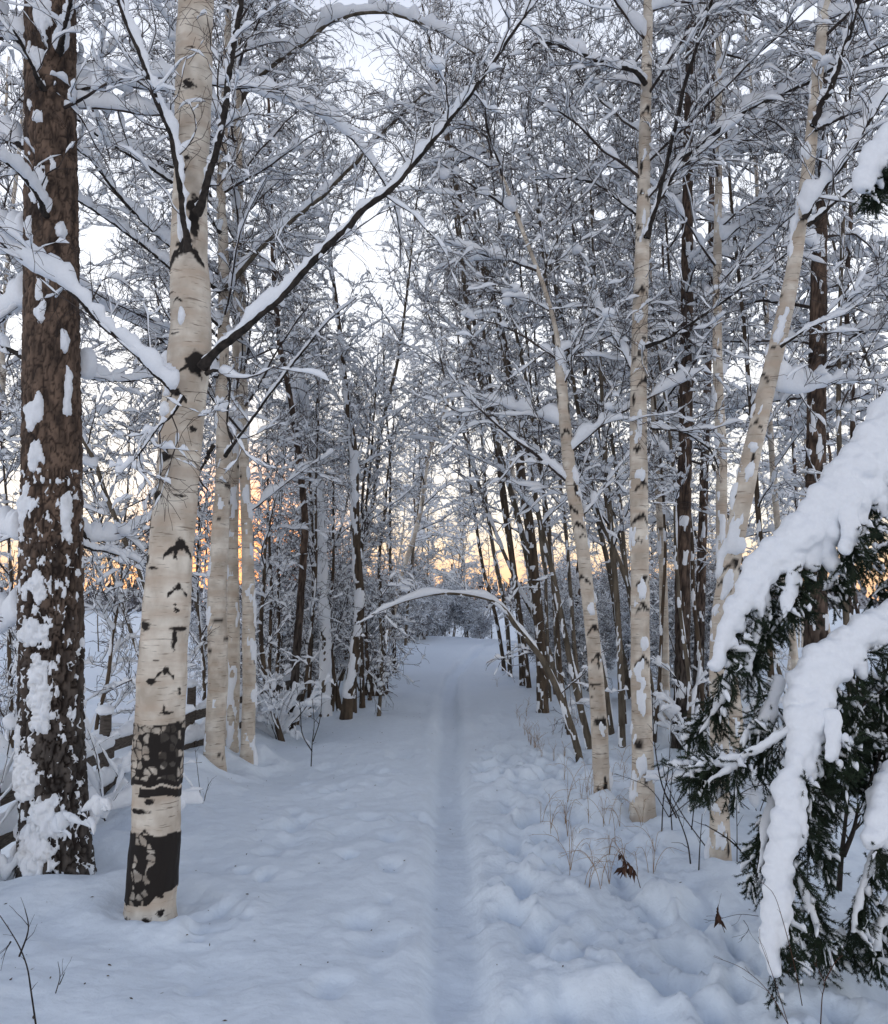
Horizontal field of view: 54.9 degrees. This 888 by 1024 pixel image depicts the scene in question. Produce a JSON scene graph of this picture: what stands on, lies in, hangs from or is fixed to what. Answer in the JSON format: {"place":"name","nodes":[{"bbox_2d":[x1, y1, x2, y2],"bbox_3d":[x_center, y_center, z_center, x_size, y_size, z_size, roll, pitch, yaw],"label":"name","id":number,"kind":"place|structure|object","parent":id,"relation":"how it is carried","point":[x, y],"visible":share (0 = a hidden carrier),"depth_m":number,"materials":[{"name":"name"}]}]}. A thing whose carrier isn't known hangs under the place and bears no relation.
{"place":"outdoors","nodes":[
{"label":"outdoors","id":0,"kind":"place"},
{"bbox_2d":[0,606,887,1023],"bbox_3d":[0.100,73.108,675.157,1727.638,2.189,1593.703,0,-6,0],"label":"snow ground","id":1,"kind":"structure","parent":0,"point":[328,832],"depth_m":4.72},
{"bbox_2d":[0,336,103,747],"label":"sapling","id":2,"kind":"object","parent":1,"relation":"on","point":[9,674],"visible":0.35,"depth_m":8.86,"materials":[{"name":"white plant"}]},
{"bbox_2d":[0,0,136,483],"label":"birch tree","id":3,"kind":"object","parent":1,"relation":"on","point":[13,196],"visible":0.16,"depth_m":11.81,"materials":[{"name":"white plant"}]},
{"bbox_2d":[0,41,140,478],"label":"birch tree","id":4,"kind":"object","parent":1,"relation":"on","point":[3,108],"visible":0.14,"depth_m":9.80,"materials":[{"name":"white plant"}]},
{"bbox_2d":[0,162,146,622],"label":"aspen tree","id":5,"kind":"object","parent":1,"relation":"on","point":[91,459],"visible":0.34,"depth_m":7.88,"materials":[{"name":"white plant"}]},
{"bbox_2d":[3,201,149,656],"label":"aspen tree","id":6,"kind":"object","parent":1,"relation":"on","point":[111,490],"visible":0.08,"depth_m":12.39,"materials":[{"name":"grey plant"}]},
{"bbox_2d":[0,700,201,820],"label":"snowy bush","id":7,"kind":"object","parent":1,"relation":"on","point":[122,768],"visible":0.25,"depth_m":6.24,"materials":[{"name":"snow"}]},
{"bbox_2d":[0,700,203,880],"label":"snowy bush","id":8,"kind":"object","parent":1,"relation":"on","point":[96,806],"visible":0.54,"depth_m":5.12,"materials":[{"name":"snow"}]},
{"bbox_2d":[10,340,231,739],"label":"sapling","id":9,"kind":"object","parent":1,"relation":"on","point":[125,659],"visible":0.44,"depth_m":8.46,"materials":[{"name":"white plant"}]},
{"bbox_2d":[91,186,213,658],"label":"aspen tree","id":10,"kind":"object","parent":1,"relation":"on","point":[165,318],"visible":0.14,"depth_m":12.00,"materials":[{"name":"grey plant"}]},
{"bbox_2d":[0,663,314,848],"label":"wooden fence","id":11,"kind":"object","parent":1,"relation":"on","point":[194,734],"visible":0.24,"depth_m":7.04,"materials":[{"name":"brown wood"}]},
{"bbox_2d":[129,356,278,700],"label":"sapling","id":12,"kind":"object","parent":1,"relation":"on","point":[203,508],"visible":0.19,"depth_m":10.86,"materials":[{"name":"grey plant"}]},
{"bbox_2d":[0,0,439,878],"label":"pine tree","id":13,"kind":"object","parent":1,"relation":"on","point":[50,528],"visible":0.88,"depth_m":5.28,"materials":[{"name":"brown plant"}]},
{"bbox_2d":[77,0,379,765],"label":"birch tree","id":14,"kind":"object","parent":1,"relation":"on","point":[248,751],"visible":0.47,"depth_m":8.74,"materials":[{"name":"beige plant"}]},
{"bbox_2d":[0,0,457,771],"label":"birch tree","id":15,"kind":"object","parent":1,"relation":"on","point":[216,698],"visible":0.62,"depth_m":8.09,"materials":[{"name":"beige plant"}]},
{"bbox_2d":[187,589,333,700],"bbox_3d":[-3.126,2.357,14.162,2.806,2.541,1.731,-3,-4,0],"label":"shrub","id":16,"kind":"object","parent":1,"relation":"on","point":[195,623],"visible":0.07,"depth_m":14.11,"materials":[{"name":"grey plant"}]},
{"bbox_2d":[196,646,335,745],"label":"snowy bush","id":17,"kind":"object","parent":1,"relation":"on","point":[266,726],"visible":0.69,"depth_m":10.64,"materials":[{"name":"snow"}]},
{"bbox_2d":[205,398,342,741],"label":"sapling","id":18,"kind":"object","parent":1,"relation":"on","point":[260,622],"visible":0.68,"depth_m":10.71,"materials":[{"name":"white plant"}]},
{"bbox_2d":[230,344,319,688],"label":"sapling","id":19,"kind":"object","parent":1,"relation":"on","point":[270,578],"visible":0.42,"depth_m":11.47,"materials":[{"name":"grey plant"}]},
{"bbox_2d":[200,554,350,696],"bbox_3d":[-2.809,1.966,13.795,2.629,2.767,2.197,-2,-6,18],"label":"shrub","id":20,"kind":"object","parent":1,"relation":"on","point":[286,640],"visible":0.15,"depth_m":13.54,"materials":[{"name":"grey plant"}]},
{"bbox_2d":[211,0,349,730],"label":"pine tree","id":21,"kind":"object","parent":1,"relation":"on","point":[300,599],"visible":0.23,"depth_m":11.72,"materials":[{"name":"plant"}]},
{"bbox_2d":[239,256,340,692],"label":"sapling","id":22,"kind":"object","parent":1,"relation":"on","point":[277,654],"visible":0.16,"depth_m":13.05,"materials":[{"name":"grey plant"}]},
{"bbox_2d":[214,45,372,716],"bbox_3d":[-2.297,-2.049,12.470,2.362,10.264,1.874,3,-7,-23],"label":"aspen tree","id":23,"kind":"object","parent":1,"relation":"on","point":[325,662],"visible":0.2,"depth_m":12.18,"materials":[{"name":"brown plant"}]},
{"bbox_2d":[77,0,525,752],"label":"birch tree","id":24,"kind":"object","parent":1,"relation":"on","point":[331,14],"visible":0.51,"depth_m":8.98,"materials":[{"name":"beige plant"}]},
{"bbox_2d":[266,329,365,724],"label":"sapling","id":25,"kind":"object","parent":1,"relation":"on","point":[313,610],"visible":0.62,"depth_m":11.86,"materials":[{"name":"grey plant"}]},
{"bbox_2d":[273,314,360,716],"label":"sapling","id":26,"kind":"object","parent":1,"relation":"on","point":[315,599],"visible":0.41,"depth_m":12.01,"materials":[{"name":"grey plant"}]},
{"bbox_2d":[270,292,370,711],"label":"sapling","id":27,"kind":"object","parent":1,"relation":"on","point":[338,703],"visible":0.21,"depth_m":12.46,"materials":[{"name":"grey plant"}]},
{"bbox_2d":[0,0,648,922],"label":"birch tree","id":28,"kind":"object","parent":1,"relation":"on","point":[178,368],"visible":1,"depth_m":4.63,"materials":[{"name":"beige plant"}]},
{"bbox_2d":[275,413,380,711],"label":"sapling","id":29,"kind":"object","parent":1,"relation":"on","point":[337,594],"visible":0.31,"depth_m":12.45,"materials":[{"name":"grey plant"}]},
{"bbox_2d":[278,42,413,719],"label":"aspen tree","id":30,"kind":"object","parent":1,"relation":"on","point":[348,696],"visible":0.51,"depth_m":12.08,"materials":[{"name":"brown plant"}]},
{"bbox_2d":[255,512,446,687],"bbox_3d":[-1.665,1.534,14.380,3.565,3.530,2.227,-2,-7,0],"label":"shrub","id":31,"kind":"object","parent":1,"relation":"on","point":[414,571],"visible":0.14,"depth_m":14.27,"materials":[{"name":"grey plant"}]},
{"bbox_2d":[303,377,415,707],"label":"sapling","id":32,"kind":"object","parent":1,"relation":"on","point":[361,669],"visible":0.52,"depth_m":13.54,"materials":[{"name":"grey plant"}]},
{"bbox_2d":[305,327,424,576],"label":"aspen tree","id":33,"kind":"object","parent":1,"relation":"on","point":[360,451],"visible":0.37,"depth_m":16.18,"materials":[{"name":"grey plant"}]},
{"bbox_2d":[314,313,415,555],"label":"aspen tree","id":34,"kind":"object","parent":1,"relation":"on","point":[344,494],"visible":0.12,"depth_m":23.96,"materials":[{"name":"grey plant"}]},
{"bbox_2d":[326,367,406,700],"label":"sapling","id":35,"kind":"object","parent":1,"relation":"on","point":[369,695],"visible":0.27,"depth_m":13.96,"materials":[{"name":"grey plant"}]},
{"bbox_2d":[330,319,407,712],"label":"sapling","id":36,"kind":"object","parent":1,"relation":"on","point":[370,473],"visible":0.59,"depth_m":12.99,"materials":[{"name":"grey plant"}]},
{"bbox_2d":[355,289,427,672],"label":"sapling","id":37,"kind":"object","parent":1,"relation":"on","point":[390,480],"visible":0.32,"depth_m":19.25,"materials":[{"name":"grey plant"}]},
{"bbox_2d":[359,377,426,682],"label":"sapling","id":38,"kind":"object","parent":1,"relation":"on","point":[378,571],"visible":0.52,"depth_m":17.07,"materials":[{"name":"grey plant"}]},
{"bbox_2d":[356,591,432,715],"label":"sapling","id":39,"kind":"object","parent":1,"relation":"on","point":[381,680],"visible":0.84,"depth_m":11.97,"materials":[{"name":"grey plant"}]},
{"bbox_2d":[336,148,470,680],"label":"aspen tree","id":40,"kind":"object","parent":1,"relation":"on","point":[393,387],"visible":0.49,"depth_m":16.63,"materials":[{"name":"grey plant"}]},
{"bbox_2d":[375,566,437,642],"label":"shrub","id":41,"kind":"object","parent":1,"relation":"on","point":[422,601],"visible":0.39,"depth_m":28.06,"materials":[{"name":"grey plant"}]},
{"bbox_2d":[401,574,448,639],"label":"shrub","id":42,"kind":"object","parent":1,"relation":"on","point":[435,613],"visible":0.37,"depth_m":29.22,"materials":[{"name":"grey plant"}]},
{"bbox_2d":[384,324,466,634],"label":"tree","id":43,"kind":"object","parent":1,"relation":"on","point":[419,536],"visible":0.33,"depth_m":31.64,"materials":[{"name":"grey plant"}]},
{"bbox_2d":[382,317,482,645],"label":"aspen tree","id":44,"kind":"object","parent":1,"relation":"on","point":[448,524],"visible":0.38,"depth_m":27.99,"materials":[{"name":"grey plant"}]},
{"bbox_2d":[0,563,885,612],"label":"wood","id":45,"kind":"object","parent":1,"relation":"on","point":[863,599],"visible":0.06,"depth_m":195.19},
{"bbox_2d":[379,206,512,649],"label":"birch tree","id":46,"kind":"object","parent":1,"relation":"on","point":[416,528],"visible":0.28,"depth_m":21.69,"materials":[{"name":"grey plant"}]},
{"bbox_2d":[436,557,492,636],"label":"shrub","id":47,"kind":"object","parent":1,"relation":"on","point":[466,624],"visible":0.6,"depth_m":34.57,"materials":[{"name":"grey plant"}]},
{"bbox_2d":[391,3,542,685],"bbox_3d":[0.440,-3.374,16.546,2.339,13.689,2.944,-5,-8,42],"label":"aspen tree","id":48,"kind":"object","parent":1,"relation":"on","point":[521,676],"visible":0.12,"depth_m":16.24,"materials":[{"name":"brown plant"}]},
{"bbox_2d":[424,170,512,676],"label":"aspen tree","id":49,"kind":"object","parent":1,"relation":"on","point":[507,630],"visible":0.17,"depth_m":17.95,"materials":[{"name":"brown plant"}]},
{"bbox_2d":[374,202,565,684],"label":"aspen tree","id":50,"kind":"object","parent":1,"relation":"on","point":[426,419],"visible":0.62,"depth_m":15.84,"materials":[{"name":"grey plant"}]},
{"bbox_2d":[435,227,505,670],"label":"aspen tree","id":51,"kind":"object","parent":1,"relation":"on","point":[503,663],"visible":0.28,"depth_m":19.95,"materials":[{"name":"brown plant"}]},
{"bbox_2d":[393,0,557,694],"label":"aspen tree","id":52,"kind":"object","parent":1,"relation":"on","point":[501,466],"visible":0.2,"depth_m":13.72,"materials":[{"name":"brown plant"}]},
{"bbox_2d":[391,0,566,712],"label":"aspen tree","id":53,"kind":"object","parent":1,"relation":"on","point":[542,704],"visible":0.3,"depth_m":12.34,"materials":[{"name":"brown plant"}]},
{"bbox_2d":[411,238,558,601],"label":"birch tree","id":54,"kind":"object","parent":1,"relation":"on","point":[497,501],"visible":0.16,"depth_m":20.20,"materials":[{"name":"grey plant"}]},
{"bbox_2d":[341,538,630,761],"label":"bowed birch tree","id":55,"kind":"object","parent":1,"relation":"on","point":[406,585],"visible":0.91,"depth_m":8.83,"materials":[{"name":"white plant"}]},
{"bbox_2d":[440,84,537,687],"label":"aspen tree","id":56,"kind":"object","parent":1,"relation":"on","point":[519,612],"visible":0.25,"depth_m":14.52,"materials":[{"name":"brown plant"}]},
{"bbox_2d":[402,34,629,749],"bbox_3d":[0.674,-1.438,9.549,2.518,8.440,1.998,-5,-8,40],"label":"aspen tree","id":57,"kind":"object","parent":1,"relation":"on","point":[521,423],"visible":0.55,"depth_m":9.60,"materials":[{"name":"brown plant"}]},
{"bbox_2d":[448,72,599,734],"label":"aspen tree","id":58,"kind":"object","parent":1,"relation":"on","point":[559,658],"visible":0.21,"depth_m":10.69,"materials":[{"name":"brown plant"}]},
{"bbox_2d":[470,12,594,728],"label":"aspen tree","id":59,"kind":"object","parent":1,"relation":"on","point":[518,346],"visible":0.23,"depth_m":11.27,"materials":[{"name":"brown plant"}]},
{"bbox_2d":[482,120,595,701],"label":"aspen tree","id":60,"kind":"object","parent":1,"relation":"on","point":[546,597],"visible":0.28,"depth_m":12.96,"materials":[{"name":"brown plant"}]},
{"bbox_2d":[326,0,760,793],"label":"birch tree","id":61,"kind":"object","parent":1,"relation":"on","point":[566,468],"visible":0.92,"depth_m":6.96,"materials":[{"name":"beige plant"}]},
{"bbox_2d":[468,28,621,734],"bbox_3d":[1.233,-1.596,10.284,1.792,8.968,1.609,-2,-6,15],"label":"aspen tree","id":62,"kind":"object","parent":1,"relation":"on","point":[610,721],"visible":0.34,"depth_m":10.28,"materials":[{"name":"brown plant"}]},
{"bbox_2d":[434,0,658,722],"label":"aspen tree","id":63,"kind":"object","parent":1,"relation":"on","point":[571,380],"visible":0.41,"depth_m":10.31,"materials":[{"name":"grey plant"}]},
{"bbox_2d":[497,574,613,689],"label":"shrub","id":64,"kind":"object","parent":1,"relation":"on","point":[580,629],"visible":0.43,"depth_m":14.02,"materials":[{"name":"grey plant"}]},
{"bbox_2d":[501,80,612,705],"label":"aspen tree","id":65,"kind":"object","parent":1,"relation":"on","point":[573,633],"visible":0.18,"depth_m":11.99,"materials":[{"name":"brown plant"}]},
{"bbox_2d":[503,187,630,698],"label":"aspen tree","id":66,"kind":"object","parent":1,"relation":"on","point":[608,568],"visible":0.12,"depth_m":14.77,"materials":[{"name":"brown plant"}]},
{"bbox_2d":[511,565,629,688],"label":"shrub","id":67,"kind":"object","parent":1,"relation":"on","point":[524,607],"visible":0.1,"depth_m":15.13,"materials":[{"name":"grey plant"}]},
{"bbox_2d":[516,20,630,723],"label":"aspen tree","id":68,"kind":"object","parent":1,"relation":"on","point":[610,431],"visible":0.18,"depth_m":11.29,"materials":[{"name":"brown plant"}]},
{"bbox_2d":[525,25,630,619],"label":"aspen tree","id":69,"kind":"object","parent":1,"relation":"on","point":[624,555],"visible":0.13,"depth_m":12.74,"materials":[{"name":"brown plant"}]},
{"bbox_2d":[535,117,665,630],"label":"pine tree","id":70,"kind":"object","parent":1,"relation":"on","point":[587,515],"visible":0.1,"depth_m":15.50,"materials":[{"name":"plant"}]},
{"bbox_2d":[536,283,672,611],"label":"aspen tree","id":71,"kind":"object","parent":1,"relation":"on","point":[619,537],"visible":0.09,"depth_m":15.53,"materials":[{"name":"brown plant"}]},
{"bbox_2d":[517,0,710,747],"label":"aspen tree","id":72,"kind":"object","parent":1,"relation":"on","point":[620,677],"visible":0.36,"depth_m":9.65,"materials":[{"name":"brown plant"}]},
{"bbox_2d":[556,35,709,742],"bbox_3d":[2.196,-1.428,9.678,1.747,8.522,1.437,-4,-7,33],"label":"aspen tree","id":73,"kind":"object","parent":1,"relation":"on","point":[617,264],"visible":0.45,"depth_m":9.60,"materials":[{"name":"brown plant"}]},
{"bbox_2d":[578,0,715,756],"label":"aspen tree","id":74,"kind":"object","parent":1,"relation":"on","point":[663,446],"visible":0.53,"depth_m":8.95,"materials":[{"name":"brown plant"}]},
{"bbox_2d":[590,216,730,603],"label":"aspen tree","id":75,"kind":"object","parent":1,"relation":"on","point":[654,535],"visible":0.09,"depth_m":15.09,"materials":[{"name":"brown plant"}]},
{"bbox_2d":[597,4,726,713],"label":"aspen tree","id":76,"kind":"object","parent":1,"relation":"on","point":[696,626],"visible":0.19,"depth_m":10.01,"materials":[{"name":"brown plant"}]},
{"bbox_2d":[516,0,809,728],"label":"birch tree","id":77,"kind":"object","parent":1,"relation":"on","point":[665,679],"visible":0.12,"depth_m":10.15,"materials":[{"name":"beige plant"}]},
{"bbox_2d":[593,121,748,686],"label":"pine tree","id":78,"kind":"object","parent":1,"relation":"on","point":[651,520],"visible":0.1,"depth_m":14.34,"materials":[{"name":"brown plant"}]},
{"bbox_2d":[472,0,887,822],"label":"birch tree","id":79,"kind":"object","parent":1,"relation":"on","point":[638,76],"visible":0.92,"depth_m":6.65,"materials":[{"name":"beige plant"}]},
{"bbox_2d":[610,542,749,687],"bbox_3d":[4.424,2.043,16.371,2.666,3.163,2.854,-2,-6,0],"label":"shrub","id":80,"kind":"object","parent":1,"relation":"on","point":[652,597],"visible":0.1,"depth_m":16.30,"materials":[{"name":"grey plant"}]},
{"bbox_2d":[576,222,786,693],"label":"aspen tree","id":81,"kind":"object","parent":1,"relation":"on","point":[711,558],"visible":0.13,"depth_m":12.57,"materials":[{"name":"brown plant"}]},
{"bbox_2d":[576,0,804,749],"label":"pine tree","id":82,"kind":"object","parent":1,"relation":"on","point":[690,249],"visible":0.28,"depth_m":9.57,"materials":[{"name":"brown plant"}]},
{"bbox_2d":[624,655,782,751],"bbox_3d":[2.663,2.040,8.904,1.220,1.130,2.164,6,-8,-43],"label":"snowy bush","id":83,"kind":"object","parent":1,"relation":"on","point":[671,709],"visible":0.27,"depth_m":8.94,"materials":[{"name":"snow"}]},
{"bbox_2d":[627,552,780,699],"bbox_3d":[3.971,1.930,14.070,3.256,2.824,1.960,3,-7,-24],"label":"shrub","id":84,"kind":"object","parent":1,"relation":"on","point":[655,647],"visible":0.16,"depth_m":13.76,"materials":[{"name":"grey plant"}]},
{"bbox_2d":[607,8,802,714],"bbox_3d":[3.821,-2.865,13.495,2.933,12.731,2.499,0,-6,0],"label":"pine tree","id":85,"kind":"object","parent":1,"relation":"on","point":[702,531],"visible":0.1,"depth_m":13.02,"materials":[{"name":"brown plant"}]},
{"bbox_2d":[649,534,763,696],"bbox_3d":[4.532,1.943,14.902,2.273,3.063,2.069,2,-6,-15],"label":"shrub","id":86,"kind":"object","parent":1,"relation":"on","point":[711,571],"visible":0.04,"depth_m":14.60,"materials":[{"name":"grey plant"}]},
{"bbox_2d":[565,0,886,752],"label":"birch tree","id":87,"kind":"object","parent":1,"relation":"on","point":[723,231],"visible":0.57,"depth_m":8.10,"materials":[{"name":"beige plant"}]},
{"bbox_2d":[652,9,837,681],"bbox_3d":[3.098,-1.758,8.672,1.555,8.992,1.762,3,-7,-26],"label":"aspen tree","id":88,"kind":"object","parent":1,"relation":"on","point":[788,475],"visible":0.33,"depth_m":8.55,"materials":[{"name":"brown plant"}]},
{"bbox_2d":[690,579,802,707],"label":"shrub","id":89,"kind":"object","parent":1,"relation":"on","point":[707,648],"visible":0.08,"depth_m":13.14,"materials":[{"name":"grey plant"}]},
{"bbox_2d":[642,677,868,833],"bbox_3d":[2.488,1.767,6.405,1.694,1.245,1.946,-3,-7,26],"label":"snowy bush","id":90,"kind":"object","parent":1,"relation":"on","point":[754,800],"visible":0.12,"depth_m":6.20,"materials":[{"name":"snow"}]},
{"bbox_2d":[651,5,880,668],"bbox_3d":[3.967,-2.558,10.870,2.437,11.440,2.522,2,-6,-22],"label":"birch tree","id":91,"kind":"object","parent":1,"relation":"on","point":[793,647],"visible":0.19,"depth_m":10.82,"materials":[{"name":"beige plant"}]},
{"bbox_2d":[651,121,887,1018],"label":"spruce tree","id":92,"kind":"object","parent":1,"relation":"on","point":[827,741],"visible":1,"depth_m":3.77,"materials":[{"name":"green plant"}]},
{"bbox_2d":[709,163,849,555],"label":"pine tree","id":93,"kind":"object","parent":1,"relation":"on","point":[771,527],"visible":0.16,"depth_m":14.01,"materials":[{"name":"brown plant"}]},
{"bbox_2d":[675,0,887,646],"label":"pine tree","id":94,"kind":"object","parent":1,"relation":"on","point":[812,633],"visible":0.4,"depth_m":8.35,"materials":[{"name":"brown plant"}]},
{"bbox_2d":[704,0,887,860],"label":"birch tree","id":95,"kind":"object","parent":1,"relation":"on","point":[780,373],"visible":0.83,"depth_m":5.67,"materials":[{"name":"beige plant"}]},
{"bbox_2d":[751,232,845,632],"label":"birch tree","id":96,"kind":"object","parent":1,"relation":"on","point":[792,401],"visible":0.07,"depth_m":21.11,"materials":[{"name":"white plant"}]},
{"bbox_2d":[724,61,887,523],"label":"aspen tree","id":97,"kind":"object","parent":1,"relation":"on","point":[845,439],"visible":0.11,"depth_m":9.97,"materials":[{"name":"brown plant"}]},
{"bbox_2d":[752,233,884,613],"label":"pine tree","id":98,"kind":"object","parent":1,"relation":"on","point":[857,610],"visible":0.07,"depth_m":18.77,"materials":[{"name":"brown plant"}]},
{"bbox_2d":[760,0,887,695],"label":"aspen tree","id":99,"kind":"object","parent":1,"relation":"on","point":[846,618],"visible":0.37,"depth_m":8.17,"materials":[{"name":"brown plant"}]},
{"bbox_2d":[771,0,887,676],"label":"pine tree","id":100,"kind":"object","parent":1,"relation":"on","point":[853,419],"visible":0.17,"depth_m":9.16,"materials":[{"name":"brown plant"}]},
{"bbox_2d":[836,799,862,891],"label":"sapling","id":101,"kind":"object","parent":1,"relation":"on","point":[845,847],"visible":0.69,"depth_m":4.44,"materials":[{"name":"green plant"}]},
{"bbox_2d":[0,0,887,600],"label":"sky","id":102,"kind":"structure","parent":0,"point":[93,242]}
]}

